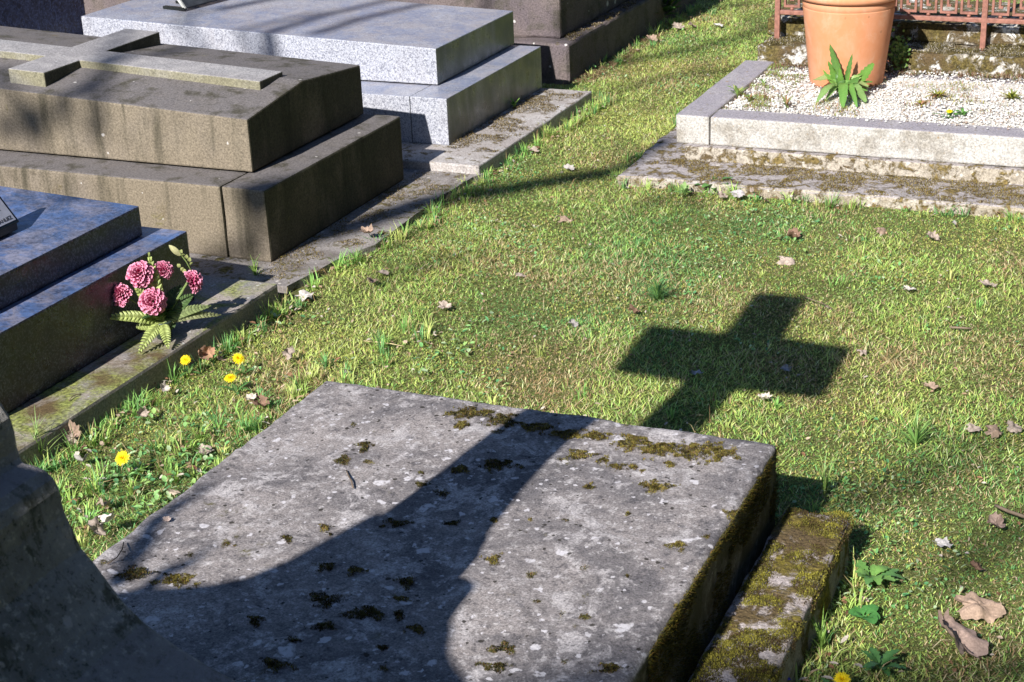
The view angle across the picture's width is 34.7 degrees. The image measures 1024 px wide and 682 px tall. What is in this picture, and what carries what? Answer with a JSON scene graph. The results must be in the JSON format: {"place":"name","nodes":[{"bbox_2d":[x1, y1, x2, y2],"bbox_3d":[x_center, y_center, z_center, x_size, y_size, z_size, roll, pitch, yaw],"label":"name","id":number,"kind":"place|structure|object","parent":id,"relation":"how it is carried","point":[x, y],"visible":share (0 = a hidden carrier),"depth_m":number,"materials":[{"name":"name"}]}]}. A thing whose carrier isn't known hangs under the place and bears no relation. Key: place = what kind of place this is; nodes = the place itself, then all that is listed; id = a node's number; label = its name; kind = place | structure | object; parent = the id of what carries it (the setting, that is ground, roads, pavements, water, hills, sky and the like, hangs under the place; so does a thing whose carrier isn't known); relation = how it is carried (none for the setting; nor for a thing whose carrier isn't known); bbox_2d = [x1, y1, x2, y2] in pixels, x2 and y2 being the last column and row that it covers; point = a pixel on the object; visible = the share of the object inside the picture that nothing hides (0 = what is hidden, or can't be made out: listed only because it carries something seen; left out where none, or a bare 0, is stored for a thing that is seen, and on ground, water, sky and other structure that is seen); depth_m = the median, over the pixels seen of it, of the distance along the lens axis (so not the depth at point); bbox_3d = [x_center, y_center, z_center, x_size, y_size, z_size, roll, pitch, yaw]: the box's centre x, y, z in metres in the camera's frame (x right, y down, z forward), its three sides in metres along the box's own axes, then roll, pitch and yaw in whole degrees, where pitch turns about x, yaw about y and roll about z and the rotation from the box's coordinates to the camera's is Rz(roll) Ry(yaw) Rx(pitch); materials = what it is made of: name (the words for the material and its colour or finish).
{"place":"outdoors","nodes":[
{"label":"outdoors","id":0,"kind":"place"},
{"bbox_2d":[189,168,483,293],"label":"path","id":1,"kind":"structure","parent":0,"point":[229,267],"depth_m":5.28,"materials":[{"name":"concrete"}]},
{"bbox_2d":[0,26,403,261],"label":"tomb","id":2,"kind":"object","parent":1,"relation":"on","point":[234,154],"visible":0.94,"depth_m":5.35,"materials":[{"name":"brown stone"}]},
{"bbox_2d":[246,254,263,275],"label":"grass tuft","id":3,"kind":"object","parent":1,"relation":"on","point":[254,271],"visible":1,"depth_m":4.98,"materials":[{"name":"green plant"}]},
{"bbox_2d":[252,171,467,279],"bbox_3d":[-0.476,-0.396,5.422,0.209,0.010,1.156,7,24,22],"label":"moss","id":4,"kind":"object","parent":1,"relation":"on","point":[362,218],"visible":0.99,"depth_m":5.40,"materials":[{"name":"plant"}]},
{"bbox_2d":[359,224,375,232],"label":"dead leaf","id":5,"kind":"object","parent":1,"relation":"on","point":[367,229],"visible":1,"depth_m":5.25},
{"bbox_2d":[23,0,1023,681],"bbox_3d":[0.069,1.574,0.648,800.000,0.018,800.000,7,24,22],"label":"ground","id":6,"kind":"structure","parent":0,"point":[980,548],"depth_m":4.39,"materials":[{"name":"plant"}]},
{"bbox_2d":[16,406,67,455],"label":"grass tuft","id":7,"kind":"object","parent":6,"relation":"on","point":[34,436],"visible":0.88,"depth_m":3.86,"materials":[{"name":"green plant"}]},
{"bbox_2d":[0,0,85,34],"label":"headstone","id":8,"kind":"object","parent":6,"relation":"on","point":[62,16],"depth_m":7.14,"materials":[{"name":"blue stone"}]},
{"bbox_2d":[63,433,78,444],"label":"dead leaf","id":9,"kind":"object","parent":6,"relation":"on","point":[68,438],"visible":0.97,"depth_m":3.94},
{"bbox_2d":[63,420,80,437],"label":"dead leaf","id":10,"kind":"object","parent":6,"relation":"on","point":[75,428],"visible":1,"depth_m":3.95,"materials":[{"name":"plant"}]},
{"bbox_2d":[74,453,87,461],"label":"dead leaf","id":11,"kind":"object","parent":6,"relation":"on","point":[78,457],"visible":1,"depth_m":3.84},
{"bbox_2d":[88,516,105,535],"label":"dead leaf","id":12,"kind":"object","parent":6,"relation":"on","point":[95,526],"visible":1,"depth_m":3.51,"materials":[{"name":"plant"}]},
{"bbox_2d":[99,498,110,505],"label":"dead leaf","id":13,"kind":"object","parent":6,"relation":"on","point":[106,502],"visible":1,"depth_m":3.62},
{"bbox_2d":[98,512,114,523],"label":"dead leaf","id":14,"kind":"object","parent":6,"relation":"on","point":[104,518],"visible":1,"depth_m":3.52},
{"bbox_2d":[0,403,235,681],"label":"gravestone","id":15,"kind":"object","parent":6,"relation":"on","point":[67,614],"visible":1,"depth_m":1.86,"materials":[{"name":"stone"}]},
{"bbox_2d":[109,450,150,477],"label":"dandelion","id":16,"kind":"object","parent":6,"relation":"on","point":[121,457],"visible":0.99,"depth_m":3.77,"materials":[{"name":"yellow plant"}]},
{"bbox_2d":[0,186,278,465],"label":"tomb","id":17,"kind":"object","parent":6,"relation":"on","point":[66,262],"visible":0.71,"depth_m":4.26,"materials":[{"name":"stone"}]},
{"bbox_2d":[0,197,18,236],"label":"memorial plaque","id":18,"kind":"object","parent":17,"relation":"on","point":[9,220],"visible":1,"depth_m":4.32,"materials":[{"name":"stone"}]},
{"bbox_2d":[110,245,220,352],"bbox_3d":[-0.930,-0.118,4.344,0.310,0.254,0.156,-10,23,-17],"label":"bouquet","id":19,"kind":"object","parent":17,"relation":"on","point":[161,314],"visible":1,"depth_m":4.34,"materials":[{"name":"pink plant"}]},
{"bbox_2d":[136,407,148,416],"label":"dead leaf","id":20,"kind":"object","parent":6,"relation":"on","point":[143,412],"visible":1,"depth_m":4.05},
{"bbox_2d":[160,381,170,390],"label":"dead leaf","id":21,"kind":"object","parent":6,"relation":"on","point":[164,386],"visible":1,"depth_m":4.21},
{"bbox_2d":[167,489,180,494],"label":"dead leaf","id":22,"kind":"object","parent":6,"relation":"on","point":[173,492],"visible":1,"depth_m":3.67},
{"bbox_2d":[176,355,199,377],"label":"dandelion","id":23,"kind":"object","parent":6,"relation":"on","point":[185,360],"visible":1,"depth_m":4.33,"materials":[{"name":"yellow plant"}]},
{"bbox_2d":[197,345,208,359],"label":"dead leaf","id":24,"kind":"object","parent":6,"relation":"on","point":[200,350],"visible":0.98,"depth_m":4.39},
{"bbox_2d":[202,346,214,357],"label":"dead leaf","id":25,"kind":"object","parent":24,"relation":"on","point":[209,350],"visible":1,"depth_m":4.40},
{"bbox_2d":[196,444,213,454],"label":"dead leaf","id":26,"kind":"object","parent":6,"relation":"on","point":[202,450],"visible":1,"depth_m":3.89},
{"bbox_2d":[219,373,250,394],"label":"dandelion","id":27,"kind":"object","parent":6,"relation":"on","point":[229,377],"visible":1,"depth_m":4.20,"materials":[{"name":"yellow plant"}]},
{"bbox_2d":[227,353,258,373],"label":"dandelion","id":28,"kind":"object","parent":6,"relation":"on","point":[238,358],"visible":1,"depth_m":4.30,"materials":[{"name":"yellow plant"}]},
{"bbox_2d":[249,393,269,405],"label":"dead leaf","id":29,"kind":"object","parent":6,"relation":"on","point":[262,399],"visible":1,"depth_m":4.11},
{"bbox_2d":[246,393,255,399],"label":"dead leaf","id":30,"kind":"object","parent":29,"relation":"on","point":[250,396],"visible":1,"depth_m":4.11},
{"bbox_2d":[282,345,294,359],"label":"dead leaf","id":31,"kind":"object","parent":6,"relation":"on","point":[288,352],"visible":1,"depth_m":4.38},
{"bbox_2d":[294,290,313,300],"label":"dead leaf","id":32,"kind":"object","parent":6,"relation":"on","point":[304,293],"visible":0.98,"depth_m":4.82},
{"bbox_2d":[81,0,591,173],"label":"tomb","id":33,"kind":"object","parent":6,"relation":"on","point":[437,79],"visible":0.35,"depth_m":6.50,"materials":[{"name":"stone"}]},
{"bbox_2d":[163,0,216,10],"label":"memorial plaque","id":34,"kind":"object","parent":33,"relation":"on","point":[185,4],"visible":1,"depth_m":6.91,"materials":[{"name":"stone"}]},
{"bbox_2d":[447,90,582,151],"bbox_3d":[0.026,-0.878,6.449,0.217,0.015,0.926,7,24,22],"label":"moss","id":35,"kind":"object","parent":33,"relation":"on","point":[496,137],"visible":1,"depth_m":6.43,"materials":[{"name":"plant"}]},
{"bbox_2d":[378,269,388,274],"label":"dead leaf","id":36,"kind":"object","parent":6,"relation":"on","point":[382,271],"visible":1,"depth_m":4.99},
{"bbox_2d":[84,0,695,84],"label":"tomb","id":37,"kind":"object","parent":6,"relation":"on","point":[545,25],"visible":0.21,"depth_m":7.32,"materials":[{"name":"stone"}]},
{"bbox_2d":[559,0,636,39],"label":"moss","id":38,"kind":"object","parent":37,"relation":"on","point":[601,18],"visible":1,"depth_m":7.56,"materials":[{"name":"plant"}]},
{"bbox_2d":[93,381,776,681],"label":"grave slab","id":39,"kind":"structure","parent":6,"relation":"on","point":[255,498],"depth_m":2.95,"materials":[{"name":"stone"}]},
{"bbox_2d":[101,406,740,674],"bbox_3d":[-0.148,0.341,3.003,1.024,0.008,1.039,7,24,22],"label":"moss","id":40,"kind":"object","parent":39,"relation":"on","point":[663,449],"visible":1,"depth_m":3.11,"materials":[{"name":"plant"}]},
{"bbox_2d":[646,442,780,681],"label":"moss","id":41,"kind":"object","parent":39,"relation":"on","point":[676,613],"visible":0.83,"depth_m":2.88,"materials":[{"name":"plant"}]},
{"bbox_2d":[438,300,451,308],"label":"dead leaf","id":42,"kind":"object","parent":6,"relation":"on","point":[444,303],"visible":0.98,"depth_m":4.71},
{"bbox_2d":[39,0,1020,680],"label":"leaf litter","id":43,"kind":"object","parent":6,"relation":"on","point":[77,452],"visible":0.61,"depth_m":4.26,"materials":[{"name":"plant"}]},
{"bbox_2d":[527,146,538,151],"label":"dead leaf","id":44,"kind":"object","parent":6,"relation":"on","point":[534,148],"visible":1,"depth_m":6.19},
{"bbox_2d":[50,0,1023,681],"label":"moss","id":45,"kind":"object","parent":6,"relation":"on","point":[600,204],"visible":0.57,"depth_m":4.48,"materials":[{"name":"green plant"}]},
{"bbox_2d":[58,4,1023,673],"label":"clover","id":46,"kind":"object","parent":6,"relation":"on","point":[164,478],"visible":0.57,"depth_m":4.09,"materials":[{"name":"green plant"}]},
{"bbox_2d":[62,2,1022,679],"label":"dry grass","id":47,"kind":"structure","parent":6,"relation":"on","point":[602,338],"depth_m":4.45,"materials":[{"name":"beige plant"}]},
{"bbox_2d":[558,215,574,222],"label":"dead leaf","id":48,"kind":"object","parent":6,"relation":"on","point":[566,218],"visible":1,"depth_m":5.41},
{"bbox_2d":[563,163,574,169],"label":"dead leaf","id":49,"kind":"object","parent":6,"relation":"on","point":[569,166],"visible":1,"depth_m":5.95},
{"bbox_2d":[568,319,578,326],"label":"dead leaf","id":50,"kind":"object","parent":6,"relation":"on","point":[574,322],"visible":1,"depth_m":4.52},
{"bbox_2d":[574,32,666,82],"bbox_3d":[0.514,-1.335,7.626,0.098,0.020,1.077,7,24,22],"label":"moss","id":51,"kind":"object","parent":6,"relation":"on","point":[612,61],"visible":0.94,"depth_m":7.49,"materials":[{"name":"plant"}]},
{"bbox_2d":[626,304,640,313],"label":"dead leaf","id":52,"kind":"object","parent":6,"relation":"on","point":[633,308],"visible":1,"depth_m":4.60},
{"bbox_2d":[630,271,672,303],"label":"grass tuft","id":53,"kind":"object","parent":6,"relation":"on","point":[657,291],"visible":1,"depth_m":4.70,"materials":[{"name":"green plant"}]},
{"bbox_2d":[646,34,657,40],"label":"dead leaf","id":54,"kind":"object","parent":6,"relation":"on","point":[652,37],"visible":0.97,"depth_m":7.88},
{"bbox_2d":[656,0,679,15],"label":"bush","id":55,"kind":"object","parent":6,"relation":"on","point":[666,8],"visible":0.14,"depth_m":8.26,"materials":[{"name":"green plant"}]},
{"bbox_2d":[672,22,683,28],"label":"dead leaf","id":56,"kind":"object","parent":6,"relation":"on","point":[677,25],"visible":1,"depth_m":8.12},
{"bbox_2d":[673,182,689,195],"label":"weed","id":57,"kind":"object","parent":6,"relation":"on","point":[684,190],"visible":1,"depth_m":5.59,"materials":[{"name":"green plant"}]},
{"bbox_2d":[694,177,732,188],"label":"weed","id":58,"kind":"object","parent":6,"relation":"on","point":[704,184],"visible":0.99,"depth_m":5.63,"materials":[{"name":"green plant"}]},
{"bbox_2d":[718,191,727,197],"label":"dead leaf","id":59,"kind":"object","parent":6,"relation":"on","point":[720,193],"visible":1,"depth_m":5.54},
{"bbox_2d":[730,189,744,197],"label":"dead leaf","id":60,"kind":"object","parent":6,"relation":"on","point":[739,192],"visible":1,"depth_m":5.53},
{"bbox_2d":[758,392,771,399],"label":"dead leaf","id":61,"kind":"object","parent":6,"relation":"on","point":[764,396],"visible":1,"depth_m":4.03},
{"bbox_2d":[688,510,849,681],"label":"edging stone","id":62,"kind":"object","parent":6,"relation":"on","point":[788,535],"visible":0.66,"depth_m":3.02,"materials":[{"name":"stone"}]},
{"bbox_2d":[689,506,855,681],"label":"moss","id":63,"kind":"object","parent":62,"relation":"on","point":[757,568],"visible":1,"depth_m":3.00,"materials":[{"name":"plant"}]},
{"bbox_2d":[776,256,794,264],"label":"dead leaf","id":64,"kind":"object","parent":6,"relation":"on","point":[786,260],"visible":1,"depth_m":4.95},
{"bbox_2d":[780,364,791,370],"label":"dead leaf","id":65,"kind":"object","parent":6,"relation":"on","point":[786,367],"visible":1,"depth_m":4.20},
{"bbox_2d":[785,227,800,237],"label":"dead leaf","id":66,"kind":"object","parent":6,"relation":"on","point":[790,233],"visible":1,"depth_m":5.14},
{"bbox_2d":[617,60,1023,219],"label":"tomb","id":67,"kind":"object","parent":6,"relation":"on","point":[708,129],"visible":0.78,"depth_m":5.64,"materials":[{"name":"stone"}]},
{"bbox_2d":[651,158,1023,206],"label":"moss","id":68,"kind":"object","parent":67,"relation":"on","point":[832,179],"visible":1,"depth_m":5.56,"materials":[{"name":"plant"}]},
{"bbox_2d":[724,65,1023,130],"bbox_3d":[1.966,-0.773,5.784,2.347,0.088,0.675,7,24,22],"label":"gravel bed","id":69,"kind":"object","parent":67,"relation":"on","point":[863,114],"visible":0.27,"depth_m":5.98,"materials":[{"name":"gravel"}]},
{"bbox_2d":[725,85,746,96],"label":"weed","id":70,"kind":"object","parent":69,"relation":"on","point":[737,90],"visible":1,"depth_m":6.12,"materials":[{"name":"green plant"}]},
{"bbox_2d":[743,94,757,101],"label":"weed","id":71,"kind":"object","parent":69,"relation":"on","point":[751,97],"visible":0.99,"depth_m":6.05,"materials":[{"name":"brown plant"}]},
{"bbox_2d":[722,62,804,110],"bbox_3d":[0.981,-0.967,6.201,0.192,0.030,0.732,7,24,22],"label":"moss","id":72,"kind":"object","parent":69,"relation":"on","point":[761,97],"visible":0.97,"depth_m":6.20,"materials":[{"name":"plant"}]},
{"bbox_2d":[777,95,795,107],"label":"weed","id":73,"kind":"object","parent":69,"relation":"on","point":[786,101],"visible":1,"depth_m":5.94,"materials":[{"name":"beige plant"}]},
{"bbox_2d":[813,45,874,107],"bbox_3d":[1.194,-0.971,5.986,0.228,0.189,0.264,7,24,22],"label":"leafy weed","id":74,"kind":"object","parent":69,"relation":"on","point":[844,86],"visible":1,"depth_m":6.03,"materials":[{"name":"green plant"}]},
{"bbox_2d":[802,0,895,86],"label":"flower pot","id":75,"kind":"object","parent":69,"relation":"on","point":[859,31],"visible":0.91,"depth_m":6.07,"materials":[{"name":"ceramic"}]},
{"bbox_2d":[813,81,1023,127],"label":"moss","id":76,"kind":"object","parent":69,"relation":"on","point":[949,97],"visible":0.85,"depth_m":5.94,"materials":[{"name":"plant"}]},
{"bbox_2d":[915,100,928,106],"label":"weed","id":77,"kind":"object","parent":69,"relation":"on","point":[921,103],"visible":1,"depth_m":5.88,"materials":[{"name":"beige plant"}]},
{"bbox_2d":[925,88,949,98],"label":"weed","id":78,"kind":"object","parent":69,"relation":"on","point":[937,95],"visible":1,"depth_m":5.97,"materials":[{"name":"yellow plant"}]},
{"bbox_2d":[933,109,961,118],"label":"dandelion","id":79,"kind":"object","parent":69,"relation":"on","point":[950,112],"visible":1,"depth_m":5.71,"materials":[{"name":"yellow plant"}]},
{"bbox_2d":[953,108,971,114],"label":"weed","id":80,"kind":"object","parent":69,"relation":"on","point":[963,112],"visible":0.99,"depth_m":5.74,"materials":[{"name":"green plant"}]},
{"bbox_2d":[1000,89,1023,99],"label":"weed","id":81,"kind":"object","parent":69,"relation":"on","point":[1012,95],"visible":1,"depth_m":5.92,"materials":[{"name":"green plant"}]},
{"bbox_2d":[772,60,1023,80],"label":"moss","id":82,"kind":"object","parent":67,"relation":"on","point":[998,75],"visible":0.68,"depth_m":6.27,"materials":[{"name":"plant"}]},
{"bbox_2d":[809,606,839,649],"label":"grass tuft","id":83,"kind":"object","parent":6,"relation":"on","point":[821,634],"visible":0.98,"depth_m":3.01,"materials":[{"name":"green plant"}]},
{"bbox_2d":[813,447,845,496],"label":"grass tuft","id":84,"kind":"object","parent":6,"relation":"on","point":[825,480],"visible":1,"depth_m":3.56,"materials":[{"name":"green plant"}]},
{"bbox_2d":[820,671,850,681],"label":"dandelion","id":85,"kind":"object","parent":6,"relation":"on","point":[841,677],"visible":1,"depth_m":2.85,"materials":[{"name":"yellow plant"}]},
{"bbox_2d":[857,349,866,355],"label":"dead leaf","id":86,"kind":"object","parent":6,"relation":"on","point":[863,352],"visible":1,"depth_m":4.28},
{"bbox_2d":[848,604,879,623],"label":"weed","id":87,"kind":"object","parent":6,"relation":"on","point":[873,617],"visible":1,"depth_m":3.10,"materials":[{"name":"green plant"}]},
{"bbox_2d":[852,560,904,584],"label":"weed","id":88,"kind":"object","parent":6,"relation":"on","point":[875,570],"visible":1,"depth_m":3.22,"materials":[{"name":"green plant"}]},
{"bbox_2d":[874,227,885,234],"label":"dead leaf","id":89,"kind":"object","parent":6,"relation":"on","point":[881,230],"visible":1,"depth_m":5.16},
{"bbox_2d":[861,647,905,675],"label":"weed","id":90,"kind":"object","parent":6,"relation":"on","point":[877,658],"visible":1,"depth_m":2.93,"materials":[{"name":"green plant"}]},
{"bbox_2d":[757,0,1023,78],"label":"wall","id":91,"kind":"structure","parent":6,"relation":"on","point":[965,34],"depth_m":6.45,"materials":[{"name":"stone"}]},
{"bbox_2d":[758,35,1023,56],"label":"moss","id":92,"kind":"object","parent":91,"relation":"on","point":[930,47],"visible":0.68,"depth_m":6.37,"materials":[{"name":"plant"}]},
{"bbox_2d":[886,24,910,70],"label":"climbing weed","id":93,"kind":"object","parent":91,"relation":"attached to","point":[899,49],"visible":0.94,"depth_m":6.34,"materials":[{"name":"green plant"}]},
{"bbox_2d":[774,0,1023,50],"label":"railing","id":94,"kind":"object","parent":91,"relation":"on","point":[984,20],"visible":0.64,"depth_m":6.35,"materials":[{"name":"metal"}]},
{"bbox_2d":[870,398,954,447],"bbox_3d":[0.924,0.193,3.765,0.175,0.106,0.156,-22,29,-39],"label":"grass tuft","id":95,"kind":"object","parent":6,"relation":"on","point":[917,438],"visible":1,"depth_m":3.78,"materials":[{"name":"green plant"}]},
{"bbox_2d":[923,382,938,389],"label":"dead leaf","id":96,"kind":"object","parent":6,"relation":"on","point":[932,385],"visible":1,"depth_m":4.06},
{"bbox_2d":[926,231,938,240],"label":"dead leaf","id":97,"kind":"object","parent":6,"relation":"on","point":[934,235],"visible":1,"depth_m":5.08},
{"bbox_2d":[932,537,952,547],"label":"dead leaf","id":98,"kind":"object","parent":6,"relation":"on","point":[942,542],"visible":1,"depth_m":3.34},
{"bbox_2d":[949,326,970,329],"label":"twig","id":99,"kind":"object","parent":6,"relation":"on","point":[955,327],"visible":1,"depth_m":4.39,"materials":[{"name":"wood"}]},
{"bbox_2d":[938,608,988,658],"bbox_3d":[0.813,0.530,2.977,0.096,0.030,0.116,19,26,-25],"label":"dead leaf","id":100,"kind":"object","parent":6,"relation":"on","point":[968,640],"visible":1,"depth_m":2.97,"materials":[{"name":"plant"}]},
{"bbox_2d":[965,422,981,431],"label":"dead leaf","id":101,"kind":"object","parent":6,"relation":"on","point":[971,427],"visible":1,"depth_m":3.81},
{"bbox_2d":[970,559,984,569],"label":"dead leaf","id":102,"kind":"object","parent":6,"relation":"on","point":[975,565],"visible":1,"depth_m":3.25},
{"bbox_2d":[954,591,1005,622],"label":"dead leaf","id":103,"kind":"object","parent":6,"relation":"on","point":[975,607],"visible":1,"depth_m":3.09,"materials":[{"name":"plant"}]},
{"bbox_2d":[978,279,996,286],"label":"dead leaf","id":104,"kind":"object","parent":6,"relation":"on","point":[986,282],"visible":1,"depth_m":4.70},
{"bbox_2d":[984,424,1002,437],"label":"dead leaf","id":105,"kind":"object","parent":6,"relation":"on","point":[993,431],"visible":1,"depth_m":3.80,"materials":[{"name":"plant"}]},
{"bbox_2d":[987,511,1005,527],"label":"dead leaf","id":106,"kind":"object","parent":6,"relation":"on","point":[996,519],"visible":1,"depth_m":3.40,"materials":[{"name":"plant"}]},
{"bbox_2d":[994,504,1023,517],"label":"twig","id":107,"kind":"object","parent":6,"relation":"on","point":[1009,511],"visible":1,"depth_m":3.43,"materials":[{"name":"wood"}]},
{"bbox_2d":[1007,420,1022,432],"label":"dead leaf","id":108,"kind":"object","parent":6,"relation":"on","point":[1013,427],"visible":1,"depth_m":3.81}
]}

